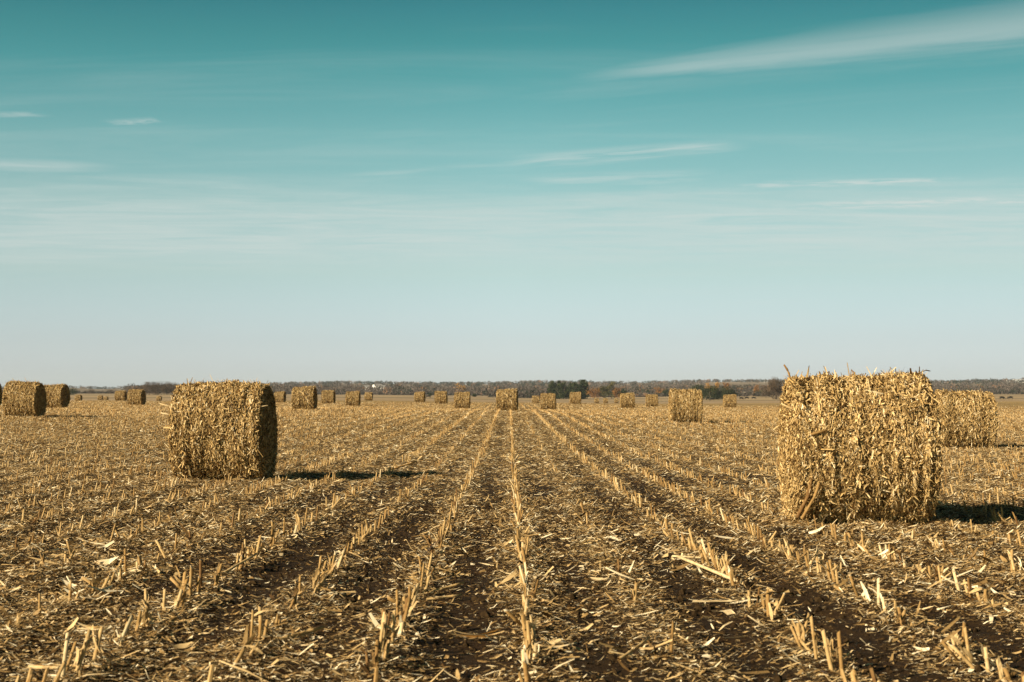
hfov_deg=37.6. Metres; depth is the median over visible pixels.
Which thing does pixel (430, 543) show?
corn stub
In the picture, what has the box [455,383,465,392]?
autumn tree
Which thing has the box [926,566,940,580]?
corn stub
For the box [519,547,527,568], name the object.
corn stub
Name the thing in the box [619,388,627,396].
dark shrub
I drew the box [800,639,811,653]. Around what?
corn stub
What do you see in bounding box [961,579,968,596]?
corn stub
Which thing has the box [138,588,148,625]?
corn stub
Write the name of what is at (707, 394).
cedar tree
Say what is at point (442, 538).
corn stub
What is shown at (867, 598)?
corn stub
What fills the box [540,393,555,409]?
round bale
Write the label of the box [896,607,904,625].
corn stub
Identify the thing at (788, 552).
corn stub
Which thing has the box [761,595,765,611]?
corn stub
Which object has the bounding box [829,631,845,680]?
corn stub
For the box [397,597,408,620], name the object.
corn stub
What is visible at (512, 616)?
corn stub
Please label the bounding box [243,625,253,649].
corn stub
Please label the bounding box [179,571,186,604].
corn stub
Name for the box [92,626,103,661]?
corn stub
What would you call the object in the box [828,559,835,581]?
corn stub
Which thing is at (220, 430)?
round bale
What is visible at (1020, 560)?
corn stub
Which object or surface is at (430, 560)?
corn stub
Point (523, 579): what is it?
corn stub
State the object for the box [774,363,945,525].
round bale
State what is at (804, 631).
corn stub
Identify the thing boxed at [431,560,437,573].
corn stub
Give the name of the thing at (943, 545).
corn stub
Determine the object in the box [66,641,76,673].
corn stub
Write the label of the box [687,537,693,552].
corn stub
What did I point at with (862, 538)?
corn stub
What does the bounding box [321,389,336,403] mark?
round bale
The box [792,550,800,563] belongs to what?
corn stub
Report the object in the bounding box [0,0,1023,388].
sky
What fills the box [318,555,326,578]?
corn stub
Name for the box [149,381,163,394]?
bare tree
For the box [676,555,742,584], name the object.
fallen stalk
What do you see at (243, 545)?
corn stub
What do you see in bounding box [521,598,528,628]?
corn stub
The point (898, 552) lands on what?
corn stub
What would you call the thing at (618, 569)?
corn stub
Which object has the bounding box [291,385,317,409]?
round bale
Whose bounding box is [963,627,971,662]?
corn stub
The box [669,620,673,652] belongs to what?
corn stub
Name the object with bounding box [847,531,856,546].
corn stub
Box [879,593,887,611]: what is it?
corn stub
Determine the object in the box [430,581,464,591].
fallen stalk
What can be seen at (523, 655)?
corn stub
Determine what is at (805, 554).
corn stub
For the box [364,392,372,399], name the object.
round bale
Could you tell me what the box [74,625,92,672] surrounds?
corn stub
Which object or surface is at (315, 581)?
corn stub
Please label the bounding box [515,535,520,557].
corn stub
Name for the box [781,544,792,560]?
corn stub
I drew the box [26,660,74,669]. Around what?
fallen stalk
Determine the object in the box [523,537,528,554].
corn stub
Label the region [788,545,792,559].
corn stub
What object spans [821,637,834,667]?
corn stub
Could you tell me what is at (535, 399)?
round bale
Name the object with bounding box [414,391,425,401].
round bale
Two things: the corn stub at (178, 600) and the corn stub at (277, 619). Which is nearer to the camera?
the corn stub at (277, 619)
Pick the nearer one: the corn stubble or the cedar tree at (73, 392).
the corn stubble
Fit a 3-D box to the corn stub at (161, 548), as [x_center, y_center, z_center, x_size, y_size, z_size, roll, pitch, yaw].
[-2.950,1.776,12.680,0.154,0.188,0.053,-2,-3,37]
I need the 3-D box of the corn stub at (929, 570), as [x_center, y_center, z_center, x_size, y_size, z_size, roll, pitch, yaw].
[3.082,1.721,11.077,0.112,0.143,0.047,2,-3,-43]
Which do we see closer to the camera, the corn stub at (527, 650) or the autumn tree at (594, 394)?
the corn stub at (527, 650)
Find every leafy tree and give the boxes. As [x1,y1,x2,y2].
[597,386,608,397]
[605,381,617,398]
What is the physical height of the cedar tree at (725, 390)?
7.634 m
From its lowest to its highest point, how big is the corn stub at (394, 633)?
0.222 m
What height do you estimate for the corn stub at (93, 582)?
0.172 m
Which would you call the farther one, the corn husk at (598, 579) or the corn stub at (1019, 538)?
the corn stub at (1019, 538)
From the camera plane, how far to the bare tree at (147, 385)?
1024.32 m
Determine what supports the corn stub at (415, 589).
on the ground
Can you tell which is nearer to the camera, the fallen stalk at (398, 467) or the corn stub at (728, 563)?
the corn stub at (728, 563)
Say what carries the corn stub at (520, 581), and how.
on the ground
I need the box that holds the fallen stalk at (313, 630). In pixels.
[276,625,324,640]
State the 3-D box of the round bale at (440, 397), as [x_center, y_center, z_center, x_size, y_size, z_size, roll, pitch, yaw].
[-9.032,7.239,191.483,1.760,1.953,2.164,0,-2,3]
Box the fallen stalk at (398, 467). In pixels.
[391,461,416,469]
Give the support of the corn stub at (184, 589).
on the ground
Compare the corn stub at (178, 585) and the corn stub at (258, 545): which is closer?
the corn stub at (178, 585)
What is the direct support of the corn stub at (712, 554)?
on the ground
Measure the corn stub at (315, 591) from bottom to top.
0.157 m
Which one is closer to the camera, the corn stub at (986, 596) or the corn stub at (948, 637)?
the corn stub at (948, 637)
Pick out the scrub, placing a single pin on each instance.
(526, 393)
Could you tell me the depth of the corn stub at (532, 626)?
7.97 m
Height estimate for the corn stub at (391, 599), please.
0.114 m
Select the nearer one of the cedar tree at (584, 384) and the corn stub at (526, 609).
the corn stub at (526, 609)
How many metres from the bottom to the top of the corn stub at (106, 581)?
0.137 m
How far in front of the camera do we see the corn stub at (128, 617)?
8.38 m
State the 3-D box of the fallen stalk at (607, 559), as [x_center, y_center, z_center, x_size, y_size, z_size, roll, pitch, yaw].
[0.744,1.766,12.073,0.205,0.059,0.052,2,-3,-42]
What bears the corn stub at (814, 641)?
on the ground
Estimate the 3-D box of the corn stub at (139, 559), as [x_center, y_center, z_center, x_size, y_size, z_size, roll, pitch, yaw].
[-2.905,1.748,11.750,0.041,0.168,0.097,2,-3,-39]
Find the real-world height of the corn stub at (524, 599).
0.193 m
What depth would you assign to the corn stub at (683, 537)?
13.46 m
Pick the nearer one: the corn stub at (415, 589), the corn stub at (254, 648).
the corn stub at (254, 648)
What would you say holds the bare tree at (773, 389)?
on the ground
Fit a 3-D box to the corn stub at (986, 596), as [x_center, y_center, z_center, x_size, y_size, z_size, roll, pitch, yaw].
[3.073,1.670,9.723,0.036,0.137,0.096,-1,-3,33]
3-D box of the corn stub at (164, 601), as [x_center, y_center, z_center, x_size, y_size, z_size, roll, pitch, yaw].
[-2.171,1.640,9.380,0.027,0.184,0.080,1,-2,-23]
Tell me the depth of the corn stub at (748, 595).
9.66 m
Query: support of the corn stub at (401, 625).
on the ground
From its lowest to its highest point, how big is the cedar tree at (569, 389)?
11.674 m
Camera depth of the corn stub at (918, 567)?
11.34 m
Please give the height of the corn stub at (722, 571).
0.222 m
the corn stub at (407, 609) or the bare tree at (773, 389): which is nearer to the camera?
the corn stub at (407, 609)
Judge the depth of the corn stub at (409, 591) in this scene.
9.62 m
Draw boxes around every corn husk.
[76,623,113,630]
[111,565,141,570]
[172,641,191,650]
[451,628,503,637]
[589,577,608,581]
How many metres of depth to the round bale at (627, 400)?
157.64 m
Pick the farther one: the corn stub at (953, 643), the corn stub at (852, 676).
the corn stub at (953, 643)
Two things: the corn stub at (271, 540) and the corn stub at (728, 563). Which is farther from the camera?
the corn stub at (271, 540)
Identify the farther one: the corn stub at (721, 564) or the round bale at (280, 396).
the round bale at (280, 396)
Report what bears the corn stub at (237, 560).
on the ground
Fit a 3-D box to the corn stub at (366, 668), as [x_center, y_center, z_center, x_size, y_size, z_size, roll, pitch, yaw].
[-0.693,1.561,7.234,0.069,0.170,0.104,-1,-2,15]
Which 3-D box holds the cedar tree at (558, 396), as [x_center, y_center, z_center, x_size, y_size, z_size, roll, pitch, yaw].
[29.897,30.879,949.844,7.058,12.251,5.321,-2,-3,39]
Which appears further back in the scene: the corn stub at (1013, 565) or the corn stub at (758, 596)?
the corn stub at (1013, 565)
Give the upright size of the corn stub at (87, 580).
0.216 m
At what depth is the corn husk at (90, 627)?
8.65 m
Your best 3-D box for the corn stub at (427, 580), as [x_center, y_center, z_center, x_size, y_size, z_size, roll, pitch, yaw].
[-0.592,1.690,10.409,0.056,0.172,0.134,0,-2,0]
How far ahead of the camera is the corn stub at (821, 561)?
11.39 m
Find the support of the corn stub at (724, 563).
on the ground
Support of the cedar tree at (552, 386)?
on the ground
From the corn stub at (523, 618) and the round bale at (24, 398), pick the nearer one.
the corn stub at (523, 618)
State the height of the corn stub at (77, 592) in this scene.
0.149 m
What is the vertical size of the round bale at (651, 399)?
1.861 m
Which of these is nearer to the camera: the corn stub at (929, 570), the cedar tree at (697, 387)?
the corn stub at (929, 570)
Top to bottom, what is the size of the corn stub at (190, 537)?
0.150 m
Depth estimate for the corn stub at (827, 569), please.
11.10 m
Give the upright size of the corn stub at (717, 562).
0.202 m
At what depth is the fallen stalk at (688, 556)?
12.28 m
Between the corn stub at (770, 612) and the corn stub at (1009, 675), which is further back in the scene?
the corn stub at (770, 612)
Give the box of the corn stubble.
[0,401,1023,681]
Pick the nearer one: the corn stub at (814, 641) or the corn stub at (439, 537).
the corn stub at (814, 641)
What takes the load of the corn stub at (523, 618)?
on the ground
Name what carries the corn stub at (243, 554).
on the ground
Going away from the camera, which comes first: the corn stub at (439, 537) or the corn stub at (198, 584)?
the corn stub at (198, 584)
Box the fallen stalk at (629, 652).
[618,636,649,660]
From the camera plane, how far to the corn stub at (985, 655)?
7.39 m
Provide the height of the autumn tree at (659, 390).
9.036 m
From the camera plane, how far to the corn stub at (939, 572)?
10.74 m
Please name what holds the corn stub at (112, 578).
on the ground
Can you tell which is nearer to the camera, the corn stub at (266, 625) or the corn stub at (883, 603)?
the corn stub at (266, 625)
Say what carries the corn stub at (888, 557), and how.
on the ground
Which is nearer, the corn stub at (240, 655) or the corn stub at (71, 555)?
the corn stub at (240, 655)
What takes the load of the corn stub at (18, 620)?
on the ground
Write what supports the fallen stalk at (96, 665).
on the ground
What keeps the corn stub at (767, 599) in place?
on the ground
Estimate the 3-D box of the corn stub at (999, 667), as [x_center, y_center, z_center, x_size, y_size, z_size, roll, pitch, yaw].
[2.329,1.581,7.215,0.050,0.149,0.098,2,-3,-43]
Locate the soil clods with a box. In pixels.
[0,496,1023,681]
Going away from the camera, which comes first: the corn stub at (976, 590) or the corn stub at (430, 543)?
the corn stub at (976, 590)
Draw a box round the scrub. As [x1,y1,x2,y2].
[2,385,1023,397]
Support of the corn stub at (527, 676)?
on the ground
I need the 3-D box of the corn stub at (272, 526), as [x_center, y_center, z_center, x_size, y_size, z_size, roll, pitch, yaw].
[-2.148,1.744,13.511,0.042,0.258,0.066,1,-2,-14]
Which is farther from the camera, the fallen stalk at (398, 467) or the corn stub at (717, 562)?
the fallen stalk at (398, 467)
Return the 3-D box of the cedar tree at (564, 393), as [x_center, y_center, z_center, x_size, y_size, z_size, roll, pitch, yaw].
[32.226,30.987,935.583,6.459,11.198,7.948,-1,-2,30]
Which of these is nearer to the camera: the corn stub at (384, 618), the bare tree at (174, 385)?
the corn stub at (384, 618)
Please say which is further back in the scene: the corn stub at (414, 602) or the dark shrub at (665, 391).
the dark shrub at (665, 391)
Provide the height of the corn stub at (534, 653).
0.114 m
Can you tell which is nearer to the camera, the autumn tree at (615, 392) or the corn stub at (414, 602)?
the corn stub at (414, 602)
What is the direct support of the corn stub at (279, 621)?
on the ground
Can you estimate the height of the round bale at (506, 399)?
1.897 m
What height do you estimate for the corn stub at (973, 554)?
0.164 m
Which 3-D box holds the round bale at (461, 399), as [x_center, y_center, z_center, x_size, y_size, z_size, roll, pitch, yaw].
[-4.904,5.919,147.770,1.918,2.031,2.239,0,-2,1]
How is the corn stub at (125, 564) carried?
on the ground
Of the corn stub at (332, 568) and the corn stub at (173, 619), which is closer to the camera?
the corn stub at (173, 619)
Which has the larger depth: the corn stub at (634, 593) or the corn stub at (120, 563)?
the corn stub at (120, 563)
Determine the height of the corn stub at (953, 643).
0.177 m
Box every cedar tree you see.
[70,388,77,394]
[547,381,557,394]
[555,380,561,398]
[558,382,568,398]
[563,381,572,398]
[571,382,578,391]
[577,379,590,398]
[688,384,705,398]
[700,386,721,399]
[714,386,732,399]
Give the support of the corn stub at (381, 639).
on the ground
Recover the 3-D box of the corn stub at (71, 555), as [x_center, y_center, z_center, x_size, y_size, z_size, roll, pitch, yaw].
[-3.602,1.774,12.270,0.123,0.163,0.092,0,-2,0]
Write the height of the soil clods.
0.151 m
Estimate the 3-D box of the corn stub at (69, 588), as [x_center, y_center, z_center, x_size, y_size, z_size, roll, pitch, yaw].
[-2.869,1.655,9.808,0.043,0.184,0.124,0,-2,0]
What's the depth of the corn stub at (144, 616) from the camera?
8.78 m
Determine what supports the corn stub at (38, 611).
on the ground
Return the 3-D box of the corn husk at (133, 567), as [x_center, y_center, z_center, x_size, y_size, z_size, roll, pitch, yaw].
[-3.004,1.762,11.693,0.242,0.058,0.066,0,-2,0]
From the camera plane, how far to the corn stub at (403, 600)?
9.15 m
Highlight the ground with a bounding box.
[0,381,1023,681]
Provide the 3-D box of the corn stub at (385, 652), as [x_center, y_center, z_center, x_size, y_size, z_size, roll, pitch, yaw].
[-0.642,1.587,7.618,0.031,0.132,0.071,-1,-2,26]
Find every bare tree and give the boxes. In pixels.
[142,382,157,394]
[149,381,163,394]
[158,381,175,394]
[166,382,178,394]
[759,385,770,397]
[766,376,782,398]
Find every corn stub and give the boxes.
[14,537,18,551]
[16,613,30,627]
[33,593,40,617]
[39,551,44,566]
[55,632,70,679]
[60,551,70,563]
[62,540,74,560]
[66,548,77,563]
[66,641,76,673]
[68,580,74,603]
[71,586,82,601]
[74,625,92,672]
[81,565,104,587]
[90,573,95,590]
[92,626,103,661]
[95,575,112,588]
[110,523,116,540]
[110,572,115,584]
[114,555,123,580]
[115,615,132,644]
[123,549,129,574]
[123,611,134,639]
[135,610,146,630]
[137,553,141,568]
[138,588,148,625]
[141,606,149,625]
[146,611,158,626]
[155,540,166,557]
[161,589,165,612]
[165,609,177,623]
[170,566,187,593]
[174,533,180,549]
[174,589,186,607]
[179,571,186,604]
[179,578,190,605]
[186,531,193,541]
[188,565,194,595]
[193,577,202,591]
[195,560,202,586]
[211,562,222,585]
[219,648,245,665]
[234,555,242,569]
[235,553,238,570]
[236,542,249,558]
[239,547,245,570]
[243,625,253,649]
[244,640,262,654]
[246,548,253,562]
[249,609,253,644]
[254,606,268,634]
[254,618,261,640]
[255,535,261,559]
[262,619,272,638]
[267,529,277,545]
[270,618,280,628]
[271,520,274,537]
[274,611,286,626]
[288,584,298,609]
[298,575,304,593]
[311,569,318,588]
[312,576,326,594]
[317,560,326,571]
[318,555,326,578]
[325,561,335,575]
[329,555,336,574]
[336,548,345,568]
[345,543,349,559]
[356,528,362,544]
[358,646,371,675]
[370,640,387,669]
[378,612,393,655]
[378,622,392,661]
[382,640,390,659]
[384,612,390,646]
[387,594,402,604]
[388,610,399,643]
[395,590,400,624]
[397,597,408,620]
[397,615,403,636]
[400,596,411,609]
[403,597,410,628]
[408,586,414,605]
[408,595,417,614]
[409,576,423,584]
[411,582,419,604]
[418,555,423,569]
[420,562,424,586]
[424,572,429,592]
[425,535,435,553]
[425,553,432,576]
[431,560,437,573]
[434,529,440,546]
[440,532,444,548]
[504,609,521,625]
[512,568,521,588]
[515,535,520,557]
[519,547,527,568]
[519,564,528,594]
[519,581,526,594]
[519,632,533,662]
[520,645,527,666]
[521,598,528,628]
[521,612,526,636]
[522,588,529,614]
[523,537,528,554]
[523,561,529,589]
[523,661,530,681]
[526,621,532,653]
[527,615,537,649]
[528,578,539,601]
[531,643,539,659]
[615,559,621,577]
[631,583,637,602]
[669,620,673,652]
[681,533,687,548]
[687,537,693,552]
[688,527,695,551]
[697,544,704,564]
[700,539,709,561]
[702,548,710,564]
[707,543,714,566]
[710,549,717,570]
[713,554,720,570]
[719,559,722,570]
[721,551,726,572]
[722,556,726,573]
[723,559,730,574]
[729,568,734,585]
[735,574,740,587]
[744,587,751,606]
[756,588,760,605]
[760,589,772,616]
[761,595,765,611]
[768,602,772,619]
[770,593,784,616]
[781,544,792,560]
[784,539,789,555]
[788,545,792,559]
[790,619,807,647]
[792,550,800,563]
[793,613,809,639]
[796,623,801,636]
[799,545,808,569]
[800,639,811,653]
[807,616,819,658]
[809,544,819,566]
[815,552,824,574]
[815,554,823,573]
[820,562,830,579]
[820,629,833,670]
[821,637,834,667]
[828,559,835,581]
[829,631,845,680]
[831,563,841,582]
[834,576,848,591]
[846,574,858,597]
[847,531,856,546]
[850,670,858,681]
[860,581,869,602]
[861,531,864,545]
[862,541,876,556]
[868,577,880,605]
[878,544,884,558]
[878,544,890,558]
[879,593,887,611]
[885,547,892,562]
[892,549,903,566]
[893,604,916,621]
[894,601,897,615]
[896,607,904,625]
[902,557,909,568]
[915,564,922,573]
[924,565,931,579]
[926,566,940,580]
[934,538,939,549]
[937,565,943,583]
[938,629,960,660]
[939,539,949,552]
[940,565,946,577]
[946,633,958,656]
[950,635,975,670]
[951,621,965,649]
[952,568,962,590]
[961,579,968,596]
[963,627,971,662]
[967,546,977,560]
[967,577,971,599]
[969,586,983,603]
[981,644,995,671]
[983,589,988,604]
[987,655,1003,679]
[996,663,1016,681]
[1003,549,1013,571]
[1010,556,1018,572]
[1014,529,1022,546]
[1017,556,1021,570]
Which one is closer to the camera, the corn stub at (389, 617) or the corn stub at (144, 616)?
the corn stub at (389, 617)
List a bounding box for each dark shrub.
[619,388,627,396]
[661,388,668,396]
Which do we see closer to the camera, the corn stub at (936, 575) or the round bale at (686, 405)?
the corn stub at (936, 575)
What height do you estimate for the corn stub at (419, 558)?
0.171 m
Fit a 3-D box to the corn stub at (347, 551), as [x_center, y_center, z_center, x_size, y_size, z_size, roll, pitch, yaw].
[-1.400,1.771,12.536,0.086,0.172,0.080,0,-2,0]
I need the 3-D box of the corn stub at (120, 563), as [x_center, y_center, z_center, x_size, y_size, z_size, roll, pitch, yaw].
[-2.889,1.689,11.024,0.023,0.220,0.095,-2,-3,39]
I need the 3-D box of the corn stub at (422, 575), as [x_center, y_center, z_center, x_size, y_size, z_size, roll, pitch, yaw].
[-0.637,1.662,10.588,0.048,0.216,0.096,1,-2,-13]
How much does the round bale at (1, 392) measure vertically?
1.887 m
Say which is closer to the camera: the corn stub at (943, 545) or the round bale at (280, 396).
the corn stub at (943, 545)
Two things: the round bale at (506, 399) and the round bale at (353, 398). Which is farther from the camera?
the round bale at (353, 398)
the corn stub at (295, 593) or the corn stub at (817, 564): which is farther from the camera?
the corn stub at (817, 564)
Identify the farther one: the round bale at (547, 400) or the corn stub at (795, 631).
the round bale at (547, 400)
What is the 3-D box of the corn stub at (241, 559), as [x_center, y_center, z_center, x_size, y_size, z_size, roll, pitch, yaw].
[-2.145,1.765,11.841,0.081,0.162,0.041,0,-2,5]
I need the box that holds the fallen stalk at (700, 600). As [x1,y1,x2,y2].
[690,596,741,602]
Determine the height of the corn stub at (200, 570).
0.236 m
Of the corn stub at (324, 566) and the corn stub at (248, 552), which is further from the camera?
the corn stub at (248, 552)
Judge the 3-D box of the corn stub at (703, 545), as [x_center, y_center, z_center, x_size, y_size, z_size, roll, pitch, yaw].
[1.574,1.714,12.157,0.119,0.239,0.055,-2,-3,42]
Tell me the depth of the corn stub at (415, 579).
10.72 m
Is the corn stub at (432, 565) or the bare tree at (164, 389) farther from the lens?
the bare tree at (164, 389)
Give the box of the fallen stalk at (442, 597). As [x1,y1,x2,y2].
[426,592,462,600]
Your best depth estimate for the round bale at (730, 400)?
183.26 m
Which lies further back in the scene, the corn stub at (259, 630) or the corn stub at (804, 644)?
the corn stub at (259, 630)
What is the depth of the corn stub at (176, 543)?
13.06 m
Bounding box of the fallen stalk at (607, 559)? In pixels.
[594,557,613,564]
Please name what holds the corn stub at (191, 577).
on the ground
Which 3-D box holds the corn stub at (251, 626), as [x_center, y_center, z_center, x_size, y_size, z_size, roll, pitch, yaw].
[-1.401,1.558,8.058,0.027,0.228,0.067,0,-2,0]
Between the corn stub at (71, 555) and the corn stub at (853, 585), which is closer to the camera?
the corn stub at (853, 585)
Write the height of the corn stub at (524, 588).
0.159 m
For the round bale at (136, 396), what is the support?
on the ground
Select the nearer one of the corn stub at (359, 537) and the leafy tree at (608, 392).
the corn stub at (359, 537)
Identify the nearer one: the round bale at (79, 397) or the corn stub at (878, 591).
the corn stub at (878, 591)
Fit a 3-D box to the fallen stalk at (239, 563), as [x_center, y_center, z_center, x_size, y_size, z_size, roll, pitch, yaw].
[-2.113,1.724,11.610,0.050,0.140,0.428,-1,-2,27]
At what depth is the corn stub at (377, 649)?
7.41 m
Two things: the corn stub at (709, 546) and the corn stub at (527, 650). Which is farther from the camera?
the corn stub at (709, 546)
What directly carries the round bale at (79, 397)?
on the ground
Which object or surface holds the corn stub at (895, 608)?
on the ground
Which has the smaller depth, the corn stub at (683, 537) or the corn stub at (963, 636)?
the corn stub at (963, 636)
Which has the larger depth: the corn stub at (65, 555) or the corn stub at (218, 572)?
the corn stub at (65, 555)
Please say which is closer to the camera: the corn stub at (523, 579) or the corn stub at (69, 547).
the corn stub at (523, 579)
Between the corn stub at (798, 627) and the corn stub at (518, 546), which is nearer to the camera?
the corn stub at (798, 627)
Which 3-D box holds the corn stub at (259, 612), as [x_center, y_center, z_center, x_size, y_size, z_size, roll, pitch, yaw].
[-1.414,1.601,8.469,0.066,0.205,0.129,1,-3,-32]
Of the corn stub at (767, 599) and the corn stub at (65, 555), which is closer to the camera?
the corn stub at (767, 599)
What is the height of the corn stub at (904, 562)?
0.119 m
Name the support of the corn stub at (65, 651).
on the ground
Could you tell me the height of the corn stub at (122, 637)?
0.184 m
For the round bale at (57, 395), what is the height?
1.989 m
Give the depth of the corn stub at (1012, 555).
11.50 m
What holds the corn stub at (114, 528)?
on the ground
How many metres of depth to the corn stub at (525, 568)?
10.33 m
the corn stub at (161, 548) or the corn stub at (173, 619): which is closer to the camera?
the corn stub at (173, 619)
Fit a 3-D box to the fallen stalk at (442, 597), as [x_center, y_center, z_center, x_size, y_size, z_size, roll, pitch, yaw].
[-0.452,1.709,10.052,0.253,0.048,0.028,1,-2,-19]
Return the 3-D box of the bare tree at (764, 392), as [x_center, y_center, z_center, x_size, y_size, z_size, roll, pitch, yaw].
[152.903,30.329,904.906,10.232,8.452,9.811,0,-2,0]
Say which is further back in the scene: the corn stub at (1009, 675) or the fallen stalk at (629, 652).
the fallen stalk at (629, 652)
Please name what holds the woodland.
on the ground
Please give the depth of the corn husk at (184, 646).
8.03 m
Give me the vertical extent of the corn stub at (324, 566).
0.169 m
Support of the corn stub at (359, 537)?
on the ground
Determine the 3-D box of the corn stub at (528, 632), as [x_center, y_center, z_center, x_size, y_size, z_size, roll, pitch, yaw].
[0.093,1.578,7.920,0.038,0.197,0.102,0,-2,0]
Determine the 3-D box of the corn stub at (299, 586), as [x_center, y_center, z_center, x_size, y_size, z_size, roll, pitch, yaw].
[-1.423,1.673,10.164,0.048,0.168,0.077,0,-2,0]
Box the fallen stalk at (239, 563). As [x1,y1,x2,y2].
[220,553,256,575]
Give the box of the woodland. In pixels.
[2,378,1023,394]
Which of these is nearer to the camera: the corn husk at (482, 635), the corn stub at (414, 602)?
the corn husk at (482, 635)
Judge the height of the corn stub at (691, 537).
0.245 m
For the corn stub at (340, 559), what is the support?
on the ground
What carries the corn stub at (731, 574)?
on the ground
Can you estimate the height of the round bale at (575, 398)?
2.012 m
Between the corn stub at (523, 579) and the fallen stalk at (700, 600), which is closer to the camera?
the fallen stalk at (700, 600)
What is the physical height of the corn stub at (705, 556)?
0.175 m
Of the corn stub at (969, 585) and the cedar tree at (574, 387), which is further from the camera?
the cedar tree at (574, 387)
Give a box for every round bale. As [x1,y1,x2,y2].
[0,384,2,404]
[2,378,47,416]
[44,383,70,407]
[74,395,82,400]
[114,390,126,400]
[127,389,145,404]
[160,375,278,480]
[274,391,285,401]
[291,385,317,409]
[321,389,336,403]
[345,391,360,405]
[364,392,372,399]
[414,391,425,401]
[434,391,447,403]
[453,391,471,408]
[496,387,517,410]
[532,395,539,402]
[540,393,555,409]
[569,391,581,403]
[620,392,634,407]
[645,394,657,406]
[668,387,702,422]
[721,394,737,407]
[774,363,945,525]
[934,387,999,448]
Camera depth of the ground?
10.96 m
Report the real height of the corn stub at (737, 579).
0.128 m
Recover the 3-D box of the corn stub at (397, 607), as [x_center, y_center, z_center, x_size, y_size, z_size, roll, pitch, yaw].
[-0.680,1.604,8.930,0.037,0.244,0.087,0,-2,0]
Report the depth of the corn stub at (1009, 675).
7.08 m
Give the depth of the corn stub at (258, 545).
12.52 m
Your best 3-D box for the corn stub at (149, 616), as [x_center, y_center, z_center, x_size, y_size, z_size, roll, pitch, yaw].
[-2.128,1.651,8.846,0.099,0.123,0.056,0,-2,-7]
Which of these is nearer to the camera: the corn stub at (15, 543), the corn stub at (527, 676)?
the corn stub at (527, 676)
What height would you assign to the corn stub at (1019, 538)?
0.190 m
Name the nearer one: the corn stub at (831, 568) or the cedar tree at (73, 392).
the corn stub at (831, 568)
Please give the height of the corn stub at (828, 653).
0.241 m
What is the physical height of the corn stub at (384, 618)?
0.251 m
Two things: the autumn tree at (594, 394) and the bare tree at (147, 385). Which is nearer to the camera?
the autumn tree at (594, 394)
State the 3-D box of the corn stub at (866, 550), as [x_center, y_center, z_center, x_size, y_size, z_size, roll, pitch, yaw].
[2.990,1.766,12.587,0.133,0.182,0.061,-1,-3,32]
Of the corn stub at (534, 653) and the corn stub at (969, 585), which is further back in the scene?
the corn stub at (969, 585)
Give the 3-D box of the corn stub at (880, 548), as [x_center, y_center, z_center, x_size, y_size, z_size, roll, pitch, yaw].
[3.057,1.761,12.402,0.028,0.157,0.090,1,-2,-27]
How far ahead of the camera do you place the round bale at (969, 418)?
40.43 m
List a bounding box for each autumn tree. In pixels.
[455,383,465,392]
[585,387,600,397]
[612,387,621,398]
[652,386,664,393]
[753,384,759,392]
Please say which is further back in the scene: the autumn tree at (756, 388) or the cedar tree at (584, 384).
the autumn tree at (756, 388)
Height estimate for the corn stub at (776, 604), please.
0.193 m
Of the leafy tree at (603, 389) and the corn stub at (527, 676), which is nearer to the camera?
the corn stub at (527, 676)
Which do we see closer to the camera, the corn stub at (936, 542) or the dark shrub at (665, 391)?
the corn stub at (936, 542)
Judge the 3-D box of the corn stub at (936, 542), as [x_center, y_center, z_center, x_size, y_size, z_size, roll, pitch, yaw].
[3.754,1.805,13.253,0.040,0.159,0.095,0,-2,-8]
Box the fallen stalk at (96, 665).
[52,658,117,667]
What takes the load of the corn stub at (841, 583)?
on the ground
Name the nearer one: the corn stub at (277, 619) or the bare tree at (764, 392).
the corn stub at (277, 619)
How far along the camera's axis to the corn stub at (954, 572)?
10.32 m
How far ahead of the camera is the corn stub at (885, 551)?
12.31 m
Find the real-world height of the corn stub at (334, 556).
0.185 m
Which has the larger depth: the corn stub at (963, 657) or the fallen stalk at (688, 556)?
the fallen stalk at (688, 556)
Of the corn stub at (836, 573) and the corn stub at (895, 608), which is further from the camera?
the corn stub at (836, 573)
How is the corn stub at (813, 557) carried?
on the ground
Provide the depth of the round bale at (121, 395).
225.56 m
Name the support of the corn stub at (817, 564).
on the ground
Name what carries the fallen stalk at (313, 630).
on the ground
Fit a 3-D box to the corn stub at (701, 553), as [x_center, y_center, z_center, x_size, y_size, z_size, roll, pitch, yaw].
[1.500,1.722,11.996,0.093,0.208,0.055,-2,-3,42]
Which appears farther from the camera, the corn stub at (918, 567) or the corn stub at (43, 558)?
the corn stub at (43, 558)
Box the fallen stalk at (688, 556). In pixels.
[671,553,721,559]
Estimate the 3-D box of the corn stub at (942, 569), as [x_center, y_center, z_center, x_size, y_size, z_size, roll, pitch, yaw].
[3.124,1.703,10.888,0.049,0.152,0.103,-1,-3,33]
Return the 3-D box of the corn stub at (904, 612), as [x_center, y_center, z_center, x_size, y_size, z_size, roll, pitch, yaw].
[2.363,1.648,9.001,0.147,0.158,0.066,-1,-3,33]
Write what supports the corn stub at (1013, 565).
on the ground
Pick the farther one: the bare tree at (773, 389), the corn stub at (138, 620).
the bare tree at (773, 389)
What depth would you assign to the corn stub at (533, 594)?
9.81 m

